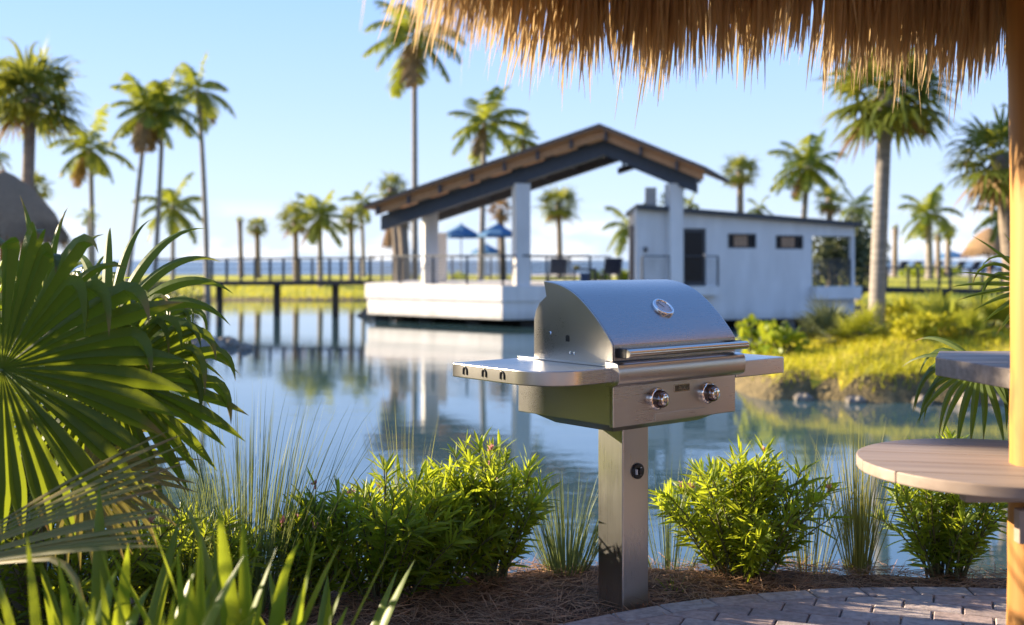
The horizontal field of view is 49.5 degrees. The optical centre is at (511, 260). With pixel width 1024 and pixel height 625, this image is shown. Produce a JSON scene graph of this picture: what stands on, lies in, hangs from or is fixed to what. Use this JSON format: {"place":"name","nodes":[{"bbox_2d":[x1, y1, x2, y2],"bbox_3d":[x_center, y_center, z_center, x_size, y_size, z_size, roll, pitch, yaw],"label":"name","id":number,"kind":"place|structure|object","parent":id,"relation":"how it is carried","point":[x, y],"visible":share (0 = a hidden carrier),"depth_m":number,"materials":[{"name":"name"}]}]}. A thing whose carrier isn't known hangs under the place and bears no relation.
{"place":"outdoors","nodes":[
{"label":"outdoors","id":0,"kind":"place"},
{"bbox_2d":[0,301,1008,581],"bbox_3d":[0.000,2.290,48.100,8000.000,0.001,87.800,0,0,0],"label":"water","id":1,"kind":"structure","parent":0,"point":[346,361],"depth_m":15.70,"materials":[{"name":"teal liquid"}]},
{"bbox_2d":[191,336,226,347],"bbox_3d":[-8.030,2.268,29.021,1.194,0.743,0.833,0,0,0],"label":"rock","id":2,"kind":"object","parent":1,"relation":"in","point":[219,342],"visible":0.13,"depth_m":28.80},
{"bbox_2d":[218,336,240,346],"bbox_3d":[-7.519,2.268,29.515,0.704,0.528,0.443,0,0,0],"label":"rock","id":3,"kind":"object","parent":1,"relation":"in","point":[228,341],"visible":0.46,"depth_m":29.39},
{"bbox_2d":[363,123,729,325],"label":"pavilion","id":4,"kind":"structure","parent":1,"relation":"in","point":[517,177],"depth_m":38.45,"materials":[{"name":"paint"}]},
{"bbox_2d":[369,255,610,284],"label":"deck railing","id":5,"kind":"object","parent":4,"relation":"on","point":[452,269],"visible":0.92,"depth_m":40.25,"materials":[{"name":"grey metal"}]},
{"bbox_2d":[548,258,567,280],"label":"lounge chair","id":6,"kind":"object","parent":4,"relation":"on","point":[559,270],"visible":0.66,"depth_m":40.63,"materials":[{"name":"grey metal"}]},
{"bbox_2d":[600,258,622,279],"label":"lounge chair","id":7,"kind":"object","parent":4,"relation":"on","point":[612,265],"visible":0.87,"depth_m":40.62,"materials":[{"name":"grey metal"}]},
{"bbox_2d":[0,0,1008,260],"label":"sky","id":8,"kind":"structure","parent":0,"point":[316,117],"materials":[{"name":"blue"}]},
{"bbox_2d":[1,273,1009,624],"bbox_3d":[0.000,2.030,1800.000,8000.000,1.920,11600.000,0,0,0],"label":"ground","id":9,"kind":"structure","parent":0,"point":[841,389],"depth_m":18.24,"materials":[{"name":"plant"}]},
{"bbox_2d":[0,138,11,170],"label":"coconut palm","id":10,"kind":"object","parent":9,"relation":"on","point":[3,155],"visible":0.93,"depth_m":52.27,"materials":[{"name":"green plant"}]},
{"bbox_2d":[0,170,71,292],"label":"thatched shelter","id":11,"kind":"object","parent":9,"relation":"on","point":[41,212],"visible":0.81,"depth_m":29.34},
{"bbox_2d":[18,168,56,202],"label":"cabbage palm","id":12,"kind":"object","parent":9,"relation":"on","point":[39,179],"visible":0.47,"depth_m":47.92,"materials":[{"name":"green plant"}]},
{"bbox_2d":[0,30,93,258],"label":"cabbage palm","id":13,"kind":"object","parent":9,"relation":"on","point":[24,75],"visible":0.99,"depth_m":31.68,"materials":[{"name":"green plant"}]},
{"bbox_2d":[74,205,100,261],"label":"coconut palm","id":14,"kind":"object","parent":9,"relation":"on","point":[86,221],"visible":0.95,"depth_m":49.96,"materials":[{"name":"green plant"}]},
{"bbox_2d":[47,103,136,265],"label":"coconut palm","id":15,"kind":"object","parent":9,"relation":"on","point":[93,162],"visible":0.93,"depth_m":55.90,"materials":[{"name":"green plant"}]},
{"bbox_2d":[0,471,210,624],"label":"oleander shrub","id":16,"kind":"object","parent":9,"relation":"on","point":[85,578],"visible":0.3,"depth_m":3.64,"materials":[{"name":"green plant"}]},
{"bbox_2d":[0,487,215,624],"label":"strap leaf lily","id":17,"kind":"object","parent":9,"relation":"on","point":[155,611],"visible":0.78,"depth_m":2.83,"materials":[{"name":"plant"}]},
{"bbox_2d":[0,529,243,624],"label":"strap leaf lily","id":18,"kind":"object","parent":9,"relation":"on","point":[132,618],"visible":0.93,"depth_m":2.43,"materials":[{"name":"plant"}]},
{"bbox_2d":[0,196,248,624],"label":"fan palm","id":19,"kind":"object","parent":9,"relation":"on","point":[103,352],"visible":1,"depth_m":3.30,"materials":[{"name":"green plant"}]},
{"bbox_2d":[108,72,191,281],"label":"coconut palm","id":20,"kind":"object","parent":9,"relation":"on","point":[146,119],"visible":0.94,"depth_m":53.58,"materials":[{"name":"green plant"}]},
{"bbox_2d":[110,65,208,287],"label":"coconut palm","id":21,"kind":"object","parent":9,"relation":"on","point":[167,99],"visible":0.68,"depth_m":54.88,"materials":[{"name":"green plant"}]},
{"bbox_2d":[47,547,276,624],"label":"strap leaf lily","id":22,"kind":"object","parent":9,"relation":"on","point":[106,618],"visible":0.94,"depth_m":2.52,"materials":[{"name":"plant"}]},
{"bbox_2d":[131,172,202,293],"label":"coconut palm","id":23,"kind":"object","parent":9,"relation":"on","point":[174,209],"visible":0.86,"depth_m":65.58,"materials":[{"name":"green plant"}]},
{"bbox_2d":[156,287,205,323],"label":"shrub","id":24,"kind":"object","parent":9,"relation":"on","point":[196,316],"visible":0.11,"depth_m":40.22,"materials":[{"name":"green plant"}]},
{"bbox_2d":[115,448,277,624],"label":"cordgrass","id":25,"kind":"object","parent":9,"relation":"on","point":[185,569],"visible":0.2,"depth_m":3.96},
{"bbox_2d":[117,499,277,624],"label":"oleander shrub","id":26,"kind":"object","parent":9,"relation":"on","point":[233,544],"visible":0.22,"depth_m":3.96,"materials":[{"name":"green plant"}]},
{"bbox_2d":[166,51,236,301],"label":"coconut palm","id":27,"kind":"object","parent":9,"relation":"on","point":[203,102],"visible":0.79,"depth_m":61.87,"materials":[{"name":"green plant"}]},
{"bbox_2d":[84,527,339,624],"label":"strap leaf lily","id":28,"kind":"object","parent":9,"relation":"on","point":[198,606],"visible":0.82,"depth_m":2.54,"materials":[{"name":"plant"}]},
{"bbox_2d":[235,215,245,276],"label":"cabbage palm","id":29,"kind":"object","parent":9,"relation":"on","point":[239,219],"visible":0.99,"depth_m":73.88,"materials":[{"name":"beige plant"}]},
{"bbox_2d":[110,497,391,624],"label":"strap leaf lily","id":30,"kind":"object","parent":9,"relation":"on","point":[232,605],"visible":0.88,"depth_m":2.62,"materials":[{"name":"plant"}]},
{"bbox_2d":[243,214,271,278],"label":"cabbage palm","id":31,"kind":"object","parent":9,"relation":"on","point":[257,230],"visible":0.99,"depth_m":72.84,"materials":[{"name":"green plant"}]},
{"bbox_2d":[155,257,375,314],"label":"footbridge","id":32,"kind":"object","parent":9,"relation":"on","point":[277,284],"visible":0.81,"depth_m":46.39,"materials":[{"name":"wood"}]},
{"bbox_2d":[139,382,395,616],"bbox_3d":[-0.967,0.903,4.269,1.134,0.917,0.937,0,0,-39],"label":"cordgrass","id":33,"kind":"object","parent":9,"relation":"on","point":[261,513],"visible":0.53,"depth_m":4.18,"materials":[{"name":"plant"}]},
{"bbox_2d":[274,199,309,279],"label":"cabbage palm","id":34,"kind":"object","parent":9,"relation":"on","point":[290,209],"visible":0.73,"depth_m":69.83,"materials":[{"name":"green plant"}]},
{"bbox_2d":[288,189,349,286],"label":"coconut palm","id":35,"kind":"object","parent":9,"relation":"on","point":[317,226],"visible":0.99,"depth_m":68.59,"materials":[{"name":"green plant"}]},
{"bbox_2d":[237,560,414,624],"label":"strap leaf lily","id":36,"kind":"object","parent":9,"relation":"on","point":[383,614],"visible":0.71,"depth_m":3.19,"materials":[{"name":"plant"}]},
{"bbox_2d":[336,201,367,279],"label":"cabbage palm","id":37,"kind":"object","parent":9,"relation":"on","point":[350,225],"visible":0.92,"depth_m":71.85,"materials":[{"name":"green plant"}]},
{"bbox_2d":[337,182,377,276],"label":"coconut palm","id":38,"kind":"object","parent":9,"relation":"on","point":[358,196],"visible":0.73,"depth_m":73.89,"materials":[{"name":"green plant"}]},
{"bbox_2d":[380,228,392,254],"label":"thatched umbrella","id":39,"kind":"object","parent":9,"relation":"on","point":[387,240],"visible":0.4,"depth_m":63.59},
{"bbox_2d":[375,170,409,280],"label":"cabbage palm","id":40,"kind":"object","parent":9,"relation":"on","point":[392,188],"visible":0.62,"depth_m":59.79,"materials":[{"name":"green plant"}]},
{"bbox_2d":[397,221,414,280],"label":"cabbage palm","id":41,"kind":"object","parent":9,"relation":"on","point":[403,239],"visible":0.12,"depth_m":57.78,"materials":[{"name":"beige plant"}]},
{"bbox_2d":[362,0,467,279],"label":"coconut palm","id":42,"kind":"object","parent":9,"relation":"on","point":[410,68],"visible":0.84,"depth_m":61.63,"materials":[{"name":"green plant"}]},
{"bbox_2d":[446,222,480,272],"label":"parasol","id":43,"kind":"object","parent":9,"relation":"on","point":[461,231],"visible":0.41,"depth_m":61.32,"materials":[{"name":"blue fabric"}]},
{"bbox_2d":[471,242,498,275],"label":"parasol","id":44,"kind":"object","parent":9,"relation":"on","point":[489,249],"visible":0.56,"depth_m":74.45,"materials":[{"name":"blue fabric"}]},
{"bbox_2d":[447,85,533,280],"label":"coconut palm","id":45,"kind":"object","parent":9,"relation":"on","point":[482,145],"visible":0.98,"depth_m":63.61,"materials":[{"name":"green plant"}]},
{"bbox_2d":[422,427,561,585],"bbox_3d":[-0.076,1.029,4.657,0.579,0.666,0.634,0,0,-29],"label":"oleander shrub","id":46,"kind":"object","parent":9,"relation":"on","point":[494,491],"visible":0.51,"depth_m":4.59,"materials":[{"name":"green plant"}]},
{"bbox_2d":[477,221,511,280],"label":"parasol","id":47,"kind":"object","parent":9,"relation":"on","point":[497,230],"visible":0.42,"depth_m":60.39,"materials":[{"name":"blue fabric"}]},
{"bbox_2d":[485,198,511,280],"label":"cabbage palm","id":48,"kind":"object","parent":9,"relation":"on","point":[500,216],"visible":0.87,"depth_m":65.82,"materials":[{"name":"green plant"}]},
{"bbox_2d":[497,112,539,153],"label":"coconut palm","id":49,"kind":"object","parent":9,"relation":"on","point":[522,143],"visible":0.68,"depth_m":67.75,"materials":[{"name":"green plant"}]},
{"bbox_2d":[88,553,1006,624],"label":"pine straw mulch","id":50,"kind":"object","parent":9,"relation":"on","point":[497,604],"visible":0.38,"depth_m":4.44,"materials":[{"name":"plant"}]},
{"bbox_2d":[260,466,364,609],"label":"oleander shrub","id":51,"kind":"object","parent":50,"relation":"on","point":[347,534],"visible":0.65,"depth_m":4.24,"materials":[{"name":"green plant"}]},
{"bbox_2d":[266,450,482,605],"bbox_3d":[-0.552,1.053,4.432,0.896,0.620,0.771,0,0,0],"label":"oleander shrub","id":52,"kind":"object","parent":50,"relation":"on","point":[406,541],"visible":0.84,"depth_m":4.30,"materials":[{"name":"green plant"}]},
{"bbox_2d":[363,394,438,505],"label":"cordgrass","id":53,"kind":"object","parent":50,"relation":"on","point":[404,466],"visible":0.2,"depth_m":4.72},
{"bbox_2d":[351,467,514,599],"bbox_3d":[-0.345,1.105,4.536,0.675,0.516,0.599,0,0,-22],"label":"oleander shrub","id":54,"kind":"object","parent":50,"relation":"on","point":[453,566],"visible":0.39,"depth_m":4.45,"materials":[{"name":"green plant"}]},
{"bbox_2d":[871,426,1007,580],"bbox_3d":[1.853,1.026,4.703,0.678,0.673,0.595,0,0,10],"label":"oleander shrub","id":55,"kind":"object","parent":50,"relation":"on","point":[947,537],"visible":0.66,"depth_m":4.63,"materials":[{"name":"green plant"}]},
{"bbox_2d":[514,466,597,576],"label":"cordgrass","id":56,"kind":"object","parent":9,"relation":"on","point":[574,554],"visible":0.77,"depth_m":4.74,"materials":[{"name":"plant"}]},
{"bbox_2d":[531,183,582,277],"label":"cabbage palm","id":57,"kind":"object","parent":9,"relation":"on","point":[559,213],"visible":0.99,"depth_m":67.72,"materials":[{"name":"green plant"}]},
{"bbox_2d":[171,280,999,309],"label":"shore grass","id":58,"kind":"structure","parent":9,"relation":"on","point":[355,290],"depth_m":64.65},
{"bbox_2d":[591,269,608,279],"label":"shrub","id":59,"kind":"object","parent":9,"relation":"on","point":[599,278],"visible":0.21,"depth_m":59.66,"materials":[{"name":"green plant"}]},
{"bbox_2d":[453,279,783,612],"bbox_3d":[0.462,0.759,4.253,1.302,1.363,0.574,0,0,-40],"label":"gas grill","id":60,"kind":"object","parent":9,"relation":"on","point":[621,366],"visible":1,"depth_m":4.12,"materials":[{"name":"metal"}]},
{"bbox_2d":[615,269,628,279],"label":"shrub","id":61,"kind":"object","parent":9,"relation":"on","point":[624,275],"visible":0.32,"depth_m":59.75,"materials":[{"name":"green plant"}]},
{"bbox_2d":[601,202,644,257],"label":"coconut palm","id":62,"kind":"object","parent":9,"relation":"on","point":[623,233],"visible":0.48,"depth_m":61.40,"materials":[{"name":"green plant"}]},
{"bbox_2d":[648,453,727,569],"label":"cordgrass","id":63,"kind":"object","parent":9,"relation":"on","point":[667,556],"visible":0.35,"depth_m":4.81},
{"bbox_2d":[683,193,699,208],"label":"coconut palm","id":64,"kind":"object","parent":9,"relation":"on","point":[689,203],"visible":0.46,"depth_m":55.91,"materials":[{"name":"green plant"}]},
{"bbox_2d":[360,0,1023,624],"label":"tiki hut","id":65,"kind":"object","parent":9,"relation":"on","point":[858,32],"visible":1,"depth_m":3.31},
{"bbox_2d":[856,438,1023,543],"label":"bar table","id":66,"kind":"object","parent":65,"relation":"attached to","point":[976,470],"visible":0.96,"depth_m":3.05,"materials":[{"name":"wood"}]},
{"bbox_2d":[935,351,1009,388],"bbox_3d":[1.609,0.396,3.626,0.408,0.140,0.863,0,0,13],"label":"bar shelf","id":67,"kind":"object","parent":65,"relation":"attached to","point":[991,368],"visible":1,"depth_m":3.60,"materials":[{"name":"brown wood"}]},
{"bbox_2d":[719,151,761,212],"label":"cabbage palm","id":68,"kind":"object","parent":9,"relation":"on","point":[739,178],"visible":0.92,"depth_m":63.82,"materials":[{"name":"green plant"}]},
{"bbox_2d":[625,187,861,326],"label":"white house","id":69,"kind":"structure","parent":9,"relation":"on","point":[739,266],"depth_m":37.83,"materials":[{"name":"paint"}]},
{"bbox_2d":[629,225,633,279],"bbox_3d":[4.065,-0.165,37.800,0.060,2.050,1.000,0,0,1],"label":"side door","id":70,"kind":"structure","parent":69,"relation":"in","point":[631,228],"depth_m":37.51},
{"bbox_2d":[683,228,704,285],"bbox_3d":[6.089,-0.105,37.271,0.860,1.930,0.120,0,0,-17],"label":"door","id":71,"kind":"structure","parent":69,"relation":"in","point":[693,238],"depth_m":37.26,"materials":[{"name":"glass"}]},
{"bbox_2d":[728,234,755,247],"bbox_3d":[7.791,-0.660,37.812,1.084,0.497,0.100,0,0,-17],"label":"window","id":72,"kind":"structure","parent":69,"relation":"in","point":[734,240],"depth_m":37.82,"materials":[{"name":"glass"}]},
{"bbox_2d":[776,235,802,248],"bbox_3d":[9.530,-0.625,38.344,1.081,0.474,0.100,0,0,-17],"label":"window","id":73,"kind":"structure","parent":69,"relation":"in","point":[782,241],"depth_m":38.35,"materials":[{"name":"glass"}]},
{"bbox_2d":[648,435,854,582],"bbox_3d":[0.988,1.052,4.716,0.914,0.622,0.766,0,0,0],"label":"oleander shrub","id":74,"kind":"object","parent":9,"relation":"on","point":[740,530],"visible":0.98,"depth_m":4.64,"materials":[{"name":"green plant"}]},
{"bbox_2d":[735,314,772,355],"bbox_3d":[4.593,1.478,21.026,0.744,0.949,0.842,0,0,0],"label":"sea grape","id":75,"kind":"object","parent":9,"relation":"on","point":[747,333],"visible":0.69,"depth_m":21.02,"materials":[{"name":"green plant"}]},
{"bbox_2d":[746,195,772,214],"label":"coconut palm","id":76,"kind":"object","parent":9,"relation":"on","point":[757,210],"visible":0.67,"depth_m":55.90,"materials":[{"name":"green plant"}]},
{"bbox_2d":[559,587,1006,624],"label":"patio paving","id":77,"kind":"structure","parent":9,"relation":"on","point":[948,605],"depth_m":4.16,"materials":[{"name":"stone"}]},
{"bbox_2d":[757,318,811,356],"bbox_3d":[5.050,1.501,20.641,0.998,0.831,1.193,0,0,15],"label":"sea grape","id":78,"kind":"object","parent":9,"relation":"on","point":[776,335],"visible":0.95,"depth_m":20.60,"materials":[{"name":"green plant"}]},
{"bbox_2d":[793,392,813,400],"bbox_3d":[4.772,2.262,18.205,0.341,0.226,0.190,0,0,0],"label":"rock","id":79,"kind":"object","parent":9,"relation":"on","point":[803,396],"visible":0.69,"depth_m":18.13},
{"bbox_2d":[766,129,846,217],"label":"coconut palm","id":80,"kind":"object","parent":9,"relation":"on","point":[807,176],"visible":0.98,"depth_m":59.62,"materials":[{"name":"green plant"}]},
{"bbox_2d":[754,421,871,573],"bbox_3d":[1.349,1.031,4.929,0.634,0.688,0.670,0,0,0],"label":"cordgrass","id":81,"kind":"object","parent":9,"relation":"on","point":[816,544],"visible":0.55,"depth_m":4.82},
{"bbox_2d":[808,181,846,285],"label":"cabbage palm","id":82,"kind":"object","parent":9,"relation":"on","point":[830,209],"visible":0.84,"depth_m":57.77,"materials":[{"name":"green plant"}]},
{"bbox_2d":[791,290,864,344],"bbox_3d":[6.146,1.135,21.513,1.595,1.105,1.718,0,0,0],"label":"saw palmetto","id":83,"kind":"object","parent":9,"relation":"on","point":[819,320],"visible":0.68,"depth_m":21.53,"materials":[{"name":"green plant"}]},
{"bbox_2d":[812,210,871,287],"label":"shrub","id":84,"kind":"object","parent":9,"relation":"on","point":[829,247],"visible":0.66,"depth_m":43.36,"materials":[{"name":"green plant"}]},
{"bbox_2d":[828,184,873,301],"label":"coconut palm","id":85,"kind":"object","parent":9,"relation":"on","point":[860,208],"visible":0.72,"depth_m":53.92,"materials":[{"name":"leaf"},{"name":"grey bark"}]},
{"bbox_2d":[796,423,908,574],"bbox_3d":[1.489,1.015,4.827,0.598,0.693,0.458,0,0,0],"label":"cordgrass","id":86,"kind":"object","parent":9,"relation":"on","point":[860,524],"visible":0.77,"depth_m":4.77,"materials":[{"name":"plant"}]},
{"bbox_2d":[845,395,866,402],"bbox_3d":[5.539,2.262,17.911,0.359,0.205,0.227,0,0,0],"label":"rock","id":87,"kind":"object","parent":9,"relation":"on","point":[854,399],"visible":0.73,"depth_m":17.82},
{"bbox_2d":[819,300,899,341],"bbox_3d":[6.559,1.144,21.050,1.591,0.887,1.576,0,0,0],"label":"saw palmetto","id":88,"kind":"object","parent":9,"relation":"on","point":[865,323],"visible":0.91,"depth_m":20.77,"materials":[{"name":"plant"}]},
{"bbox_2d":[836,223,891,295],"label":"shrub","id":89,"kind":"object","parent":9,"relation":"on","point":[866,277],"visible":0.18,"depth_m":45.53,"materials":[{"name":"green plant"}]},
{"bbox_2d":[741,321,1009,394],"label":"island grass","id":90,"kind":"structure","parent":9,"relation":"on","point":[791,358],"depth_m":19.51,"materials":[{"name":"plant"}]},
{"bbox_2d":[808,43,967,324],"bbox_3d":[7.632,-1.594,22.606,3.005,6.704,3.364,0,0,0],"label":"cabbage palm","id":91,"kind":"object","parent":9,"relation":"on","point":[886,124],"visible":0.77,"depth_m":22.45,"materials":[{"name":"green plant"}]},
{"bbox_2d":[891,223,898,277],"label":"cabbage palm","id":92,"kind":"object","parent":9,"relation":"on","point":[895,229],"visible":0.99,"depth_m":69.87,"materials":[{"name":"beige plant"}]},
{"bbox_2d":[885,296,924,325],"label":"shrub","id":93,"kind":"object","parent":9,"relation":"on","point":[902,308],"visible":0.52,"depth_m":22.61,"materials":[{"name":"green plant"}]},
{"bbox_2d":[898,264,934,276],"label":"shrub","id":94,"kind":"object","parent":9,"relation":"on","point":[913,272],"visible":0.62,"depth_m":73.89,"materials":[{"name":"green plant"}]},
{"bbox_2d":[883,311,953,337],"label":"shrub","id":95,"kind":"object","parent":9,"relation":"on","point":[914,323],"visible":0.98,"depth_m":20.43,"materials":[{"name":"green plant"}]},
{"bbox_2d":[847,266,1003,306],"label":"footbridge","id":96,"kind":"object","parent":9,"relation":"on","point":[918,289],"visible":0.38,"depth_m":44.71,"materials":[{"name":"wood"}]},
{"bbox_2d":[898,183,963,279],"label":"coconut palm","id":97,"kind":"object","parent":9,"relation":"on","point":[923,227],"visible":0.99,"depth_m":63.81,"materials":[{"name":"green plant"}]},
{"bbox_2d":[932,227,945,276],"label":"cabbage palm","id":98,"kind":"object","parent":9,"relation":"on","point":[938,239],"visible":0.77,"depth_m":71.88,"materials":[{"name":"plant"}]},
{"bbox_2d":[894,287,985,332],"bbox_3d":[8.253,0.949,21.350,1.754,0.996,1.654,0,0,0],"label":"saw palmetto","id":99,"kind":"object","parent":9,"relation":"on","point":[939,306],"visible":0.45,"depth_m":21.51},
{"bbox_2d":[933,265,962,275],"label":"shrub","id":100,"kind":"object","parent":9,"relation":"on","point":[953,270],"visible":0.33,"depth_m":75.26,"materials":[{"name":"green plant"}]},
{"bbox_2d":[940,223,958,276],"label":"cabbage palm","id":101,"kind":"object","parent":9,"relation":"on","point":[948,255],"visible":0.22,"depth_m":73.87,"materials":[{"name":"plant"}]},
{"bbox_2d":[941,251,967,257],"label":"parasol","id":102,"kind":"object","parent":9,"relation":"on","point":[955,254],"visible":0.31,"depth_m":85.21,"materials":[{"name":"blue fabric"}]},
{"bbox_2d":[905,235,1009,439],"bbox_3d":[1.779,0.739,4.085,0.673,1.703,0.425,0,0,23],"label":"fan palm","id":103,"kind":"object","parent":9,"relation":"on","point":[973,389],"visible":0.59,"depth_m":4.04,"materials":[{"name":"green leaf"}]},
{"bbox_2d":[939,104,1009,331],"bbox_3d":[9.367,-0.815,21.439,2.353,5.047,2.428,0,0,0],"label":"cabbage palm","id":104,"kind":"object","parent":9,"relation":"on","point":[991,186],"visible":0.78,"depth_m":21.34,"materials":[{"name":"green plant"}]},
{"bbox_2d":[946,307,1004,338],"bbox_3d":[8.454,1.148,20.376,1.113,0.671,1.049,0,0,0],"label":"saw palmetto","id":105,"kind":"object","parent":9,"relation":"on","point":[967,322],"visible":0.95,"depth_m":20.30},
{"bbox_2d":[960,227,1000,276],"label":"thatched umbrella","id":106,"kind":"object","parent":9,"relation":"on","point":[975,247],"visible":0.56,"depth_m":65.26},
{"bbox_2d":[954,289,1009,329],"bbox_3d":[9.364,0.968,21.520,1.876,0.959,1.834,0,0,0],"label":"saw palmetto","id":107,"kind":"object","parent":9,"relation":"on","point":[1001,315],"visible":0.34,"depth_m":21.36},
{"bbox_2d":[970,205,1003,286],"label":"coconut palm","id":108,"kind":"object","parent":9,"relation":"on","point":[992,219],"visible":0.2,"depth_m":57.92,"materials":[{"name":"green plant"}]},
{"bbox_2d":[72,261,1001,274],"bbox_3d":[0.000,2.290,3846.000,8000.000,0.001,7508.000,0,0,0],"label":"sea","id":109,"kind":"structure","parent":0,"point":[305,267],"depth_m":357.99,"materials":[{"name":"blue"}]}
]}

